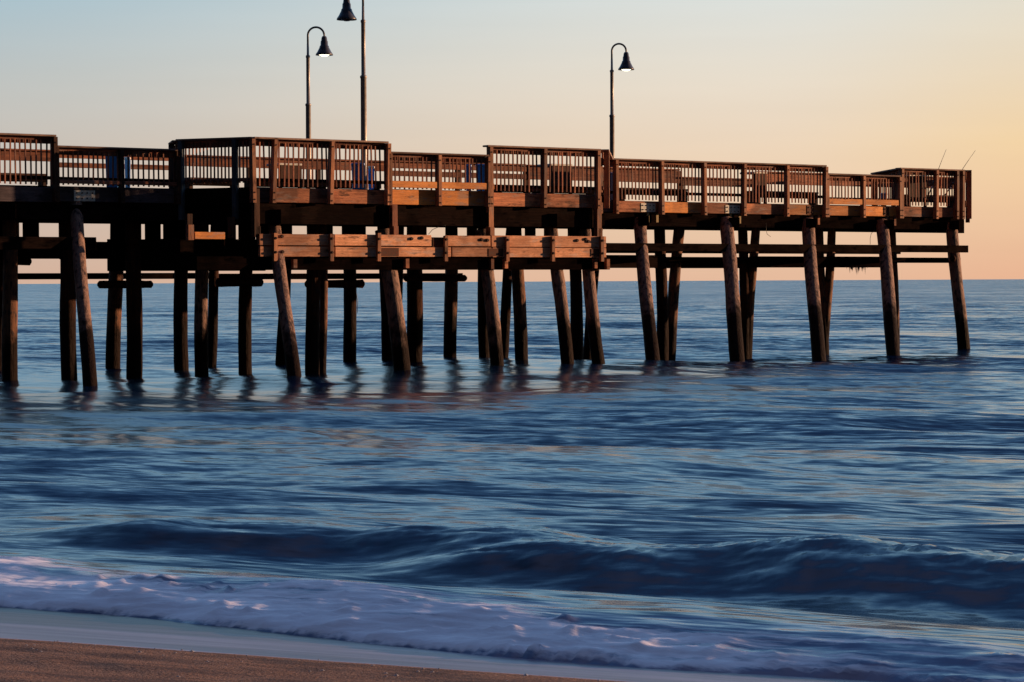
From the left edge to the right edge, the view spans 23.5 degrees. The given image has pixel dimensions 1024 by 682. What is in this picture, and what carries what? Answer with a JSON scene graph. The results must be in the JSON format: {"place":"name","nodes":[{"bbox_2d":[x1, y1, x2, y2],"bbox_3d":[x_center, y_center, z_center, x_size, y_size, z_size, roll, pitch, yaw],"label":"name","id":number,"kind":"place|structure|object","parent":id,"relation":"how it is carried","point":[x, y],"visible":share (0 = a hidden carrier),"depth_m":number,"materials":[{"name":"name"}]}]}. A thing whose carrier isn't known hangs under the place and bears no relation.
{"place":"outdoors","nodes":[
{"label":"outdoors","id":0,"kind":"place"},
{"bbox_2d":[23,640,616,681],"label":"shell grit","id":1,"kind":"object","parent":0,"point":[309,660],"visible":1,"depth_m":10.79,"materials":[{"name":"brown sand"}]},
{"bbox_2d":[0,607,883,681],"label":"beach sand","id":2,"kind":"structure","parent":0,"point":[270,657],"depth_m":11.02,"materials":[{"name":"brown sand"}]},
{"bbox_2d":[0,279,1023,681],"bbox_3d":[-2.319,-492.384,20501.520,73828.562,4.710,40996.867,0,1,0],"label":"sea","id":3,"kind":"structure","parent":0,"point":[780,503],"depth_m":24.32,"materials":[{"name":"liquid"}]},
{"bbox_2d":[0,180,969,386],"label":"fishing pier","id":4,"kind":"structure","parent":3,"relation":"in","point":[389,250],"depth_m":56.04,"materials":[{"name":"wood"}]},
{"bbox_2d":[1,173,46,185],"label":"deck bench","id":5,"kind":"object","parent":4,"relation":"on","point":[33,180],"visible":0.29,"depth_m":55.71,"materials":[{"name":"brown wood"}]},
{"bbox_2d":[0,148,51,185],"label":"railing","id":6,"kind":"object","parent":4,"relation":"attached to","point":[22,154],"visible":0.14,"depth_m":56.58,"materials":[{"name":"brown wood"}]},
{"bbox_2d":[0,133,58,200],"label":"wooden railing","id":7,"kind":"object","parent":4,"relation":"attached to","point":[36,139],"visible":1,"depth_m":50.95,"materials":[{"name":"brown wood"}]},
{"bbox_2d":[105,156,117,186],"bbox_3d":[-8.957,-3.772,55.075,0.310,0.880,0.310,0,1,-6],"label":"litter bin","id":8,"kind":"object","parent":4,"relation":"on","point":[110,167],"visible":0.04,"depth_m":54.94,"materials":[{"name":"blue plastic"}]},
{"bbox_2d":[59,155,167,169],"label":"railing","id":9,"kind":"object","parent":4,"relation":"attached to","point":[100,164],"depth_m":57.76,"materials":[{"name":"brown wood"}]},
{"bbox_2d":[53,145,180,203],"bbox_3d":[-8.361,-3.513,52.119,2.967,1.180,0.232,-1,2,-36],"label":"wooden railing","id":10,"kind":"object","parent":4,"relation":"attached to","point":[120,153],"visible":1,"depth_m":52.08,"materials":[{"name":"brown wood"}]},
{"bbox_2d":[124,157,130,187],"bbox_3d":[-8.647,-3.739,55.300,0.137,0.800,0.137,0,1,-6],"label":"litter bin","id":11,"kind":"object","parent":4,"relation":"on","point":[125,158],"visible":0.59,"depth_m":55.24,"materials":[{"name":"blue plastic"}]},
{"bbox_2d":[168,140,177,187],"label":"wooden railing","id":12,"kind":"object","parent":4,"relation":"attached to","point":[172,144],"visible":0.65,"depth_m":53.88,"materials":[{"name":"brown wood"}]},
{"bbox_2d":[185,177,231,188],"bbox_3d":[-7.181,-3.657,58.667,1.404,0.460,0.420,-1,2,-36],"label":"deck bench","id":13,"kind":"object","parent":4,"relation":"on","point":[188,185],"visible":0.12,"depth_m":58.41,"materials":[{"name":"brown wood"}]},
{"bbox_2d":[175,137,252,219],"bbox_3d":[-6.343,-3.476,52.666,1.885,1.740,0.220,0,2,24],"label":"wooden railing","id":14,"kind":"object","parent":4,"relation":"attached to","point":[233,143],"visible":0.98,"depth_m":52.65,"materials":[{"name":"brown wood"}]},
{"bbox_2d":[266,163,301,187],"bbox_3d":[-5.181,-3.761,57.202,0.889,0.720,0.600,-1,2,-36],"label":"bait table","id":15,"kind":"object","parent":4,"relation":"on","point":[290,172],"visible":0.41,"depth_m":56.92,"materials":[{"name":"brown wood"}]},
{"bbox_2d":[244,181,325,188],"bbox_3d":[-5.527,-3.694,59.869,2.213,0.460,0.420,-1,2,-36],"label":"deck bench","id":16,"kind":"object","parent":4,"relation":"on","point":[286,184],"visible":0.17,"depth_m":59.79,"materials":[{"name":"brown wood"}]},
{"bbox_2d":[187,155,383,178],"bbox_3d":[-5.548,-3.856,60.762,6.057,1.340,0.235,-1,2,-36],"label":"railing","id":17,"kind":"object","parent":4,"relation":"attached to","point":[324,164],"visible":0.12,"depth_m":60.77,"materials":[{"name":"brown wood"}]},
{"bbox_2d":[305,26,332,178],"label":"street lamp","id":18,"kind":"object","parent":4,"relation":"on","point":[324,50],"visible":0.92,"depth_m":67.41,"materials":[{"name":"metal"}]},
{"bbox_2d":[249,137,390,204],"bbox_3d":[-4.130,-3.671,53.273,3.557,1.400,0.232,-1,2,-36],"label":"wooden railing","id":19,"kind":"object","parent":4,"relation":"attached to","point":[331,145],"visible":1,"depth_m":53.21,"materials":[{"name":"brown wood"}]},
{"bbox_2d":[337,0,366,188],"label":"street lamp","id":20,"kind":"object","parent":4,"relation":"on","point":[346,13],"visible":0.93,"depth_m":58.35,"materials":[{"name":"metal"}]},
{"bbox_2d":[334,183,379,189],"bbox_3d":[-3.925,-3.730,61.033,1.400,0.460,0.420,-1,2,-36],"label":"deck bench","id":21,"kind":"object","parent":4,"relation":"on","point":[347,186],"visible":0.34,"depth_m":60.70,"materials":[{"name":"brown wood"}]},
{"bbox_2d":[351,163,364,188],"bbox_3d":[-3.574,-3.764,57.009,0.308,0.720,0.308,0,1,-6],"label":"litter bin","id":22,"kind":"object","parent":4,"relation":"on","point":[360,174],"visible":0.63,"depth_m":56.87,"materials":[{"name":"blue plastic"}]},
{"bbox_2d":[368,166,374,189],"bbox_3d":[-3.277,-3.741,57.226,0.155,0.660,0.155,0,1,-6],"label":"litter bin","id":23,"kind":"object","parent":4,"relation":"on","point":[369,175],"visible":0.56,"depth_m":57.16,"materials":[{"name":"blue plastic"}]},
{"bbox_2d":[389,151,491,206],"bbox_3d":[-1.627,-3.617,55.094,2.826,1.180,0.232,-1,2,-36],"label":"wooden railing","id":24,"kind":"object","parent":4,"relation":"attached to","point":[438,159],"visible":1,"depth_m":55.03,"materials":[{"name":"brown wood"}]},
{"bbox_2d":[393,160,527,190],"bbox_3d":[-1.360,-3.959,63.804,4.449,1.360,0.235,-1,2,-36],"label":"railing","id":25,"kind":"object","parent":4,"relation":"attached to","point":[429,167],"visible":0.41,"depth_m":63.57,"materials":[{"name":"brown wood"}]},
{"bbox_2d":[466,165,471,190],"bbox_3d":[-1.058,-3.900,60.071,0.135,0.820,0.135,0,1,-6],"label":"litter bin","id":26,"kind":"object","parent":4,"relation":"on","point":[467,178],"visible":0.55,"depth_m":60.01,"materials":[{"name":"blue plastic"}]},
{"bbox_2d":[475,164,484,190],"bbox_3d":[-0.748,-3.917,60.297,0.272,0.840,0.272,0,1,-6],"label":"litter bin","id":27,"kind":"object","parent":4,"relation":"on","point":[479,175],"visible":0.14,"depth_m":60.17,"materials":[{"name":"blue plastic"}]},
{"bbox_2d":[494,188,539,192],"bbox_3d":[0.116,-3.820,63.968,1.454,0.460,0.420,-1,2,-36],"label":"deck bench","id":28,"kind":"object","parent":4,"relation":"on","point":[518,191],"visible":0.14,"depth_m":63.81,"materials":[{"name":"brown wood"}]},
{"bbox_2d":[483,145,600,208],"bbox_3d":[0.739,-3.780,56.810,3.316,1.400,0.232,-1,2,-36],"label":"wooden railing","id":29,"kind":"object","parent":4,"relation":"attached to","point":[543,153],"visible":1,"depth_m":56.75,"materials":[{"name":"brown wood"}]},
{"bbox_2d":[537,164,572,193],"bbox_3d":[1.242,-4.046,62.976,1.041,0.950,0.600,-1,2,-36],"label":"bait table","id":30,"kind":"object","parent":4,"relation":"on","point":[564,176],"visible":0.48,"depth_m":62.69,"materials":[{"name":"brown wood"}]},
{"bbox_2d":[547,189,593,193],"bbox_3d":[1.486,-3.850,64.963,1.635,0.460,0.420,-1,2,-36],"label":"deck bench","id":31,"kind":"object","parent":4,"relation":"on","point":[567,192],"visible":0.1,"depth_m":64.86,"materials":[{"name":"brown wood"}]},
{"bbox_2d":[526,165,680,201],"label":"railing","id":32,"kind":"object","parent":4,"relation":"attached to","point":[665,174],"visible":0.35,"depth_m":67.01,"materials":[{"name":"brown wood"}]},
{"bbox_2d":[601,149,612,207],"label":"wooden railing","id":33,"kind":"object","parent":4,"relation":"attached to","point":[606,155],"visible":1,"depth_m":57.96,"materials":[{"name":"brown wood"}]},
{"bbox_2d":[610,172,612,200],"bbox_3d":[2.541,-3.946,62.934,0.113,0.740,0.113,0,1,-6],"label":"litter bin","id":34,"kind":"object","parent":4,"relation":"on","point":[611,189],"visible":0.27,"depth_m":62.88,"materials":[{"name":"blue plastic"}]},
{"bbox_2d":[609,43,633,166],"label":"street lamp","id":35,"kind":"object","parent":4,"relation":"on","point":[626,65],"visible":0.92,"depth_m":72.53,"materials":[{"name":"metal"}]},
{"bbox_2d":[619,188,687,201],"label":"deck bench","id":36,"kind":"object","parent":4,"relation":"on","point":[620,199],"visible":0.34,"depth_m":66.42,"materials":[{"name":"brown wood"}]},
{"bbox_2d":[601,158,827,216],"bbox_3d":[5.352,-3.979,64.165,7.912,1.400,0.232,-1,2,-36],"label":"wooden railing","id":37,"kind":"object","parent":4,"relation":"attached to","point":[703,166],"visible":0.96,"depth_m":64.11,"materials":[{"name":"brown wood"}]},
{"bbox_2d":[680,177,757,202],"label":"railing","id":38,"kind":"object","parent":4,"relation":"attached to","point":[715,182],"visible":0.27,"depth_m":68.96,"materials":[{"name":"brown wood"}]},
{"bbox_2d":[740,172,766,203],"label":"bait table","id":39,"kind":"object","parent":4,"relation":"on","point":[764,202],"visible":0.55,"depth_m":66.63,"materials":[{"name":"brown wood"}]},
{"bbox_2d":[747,191,818,204],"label":"deck bench","id":40,"kind":"object","parent":4,"relation":"on","point":[815,203],"visible":0.23,"depth_m":69.28,"materials":[{"name":"brown wood"}]},
{"bbox_2d":[757,171,950,205],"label":"railing","id":41,"kind":"object","parent":4,"relation":"attached to","point":[806,176],"visible":0.07,"depth_m":71.13,"materials":[{"name":"brown wood"}]},
{"bbox_2d":[849,266,867,274],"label":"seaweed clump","id":42,"kind":"object","parent":4,"relation":"hanging from","point":[856,268],"visible":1,"depth_m":67.12,"materials":[{"name":"black plant"}]},
{"bbox_2d":[827,173,901,217],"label":"wooden railing","id":43,"kind":"object","parent":4,"relation":"attached to","point":[863,179],"visible":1,"depth_m":67.20,"materials":[{"name":"brown wood"}]},
{"bbox_2d":[870,168,897,205],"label":"wooden railing","id":44,"kind":"object","parent":4,"relation":"attached to","point":[894,171],"visible":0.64,"depth_m":70.03,"materials":[{"name":"brown wood"}]},
{"bbox_2d":[904,175,926,206],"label":"bait table","id":45,"kind":"object","parent":4,"relation":"on","point":[917,188],"visible":0.33,"depth_m":69.95,"materials":[{"name":"brown wood"}]},
{"bbox_2d":[904,194,952,206],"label":"deck bench","id":46,"kind":"object","parent":4,"relation":"on","point":[932,199],"visible":0.11,"depth_m":72.86,"materials":[{"name":"brown wood"}]},
{"bbox_2d":[895,168,964,218],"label":"wooden railing","id":47,"kind":"object","parent":4,"relation":"attached to","point":[957,201],"visible":1,"depth_m":68.86,"materials":[{"name":"brown wood"}]},
{"bbox_2d":[927,151,945,197],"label":"fishing rod","id":48,"kind":"object","parent":47,"relation":"attached to","point":[933,181],"visible":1,"depth_m":68.74,"materials":[{"name":"black"}]},
{"bbox_2d":[965,170,971,222],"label":"wooden railing","id":49,"kind":"object","parent":4,"relation":"attached to","point":[968,195],"visible":0.9,"depth_m":69.86,"materials":[{"name":"brown wood"}]},
{"bbox_2d":[0,0,1023,283],"label":"sky","id":50,"kind":"structure","parent":0,"point":[845,86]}
]}

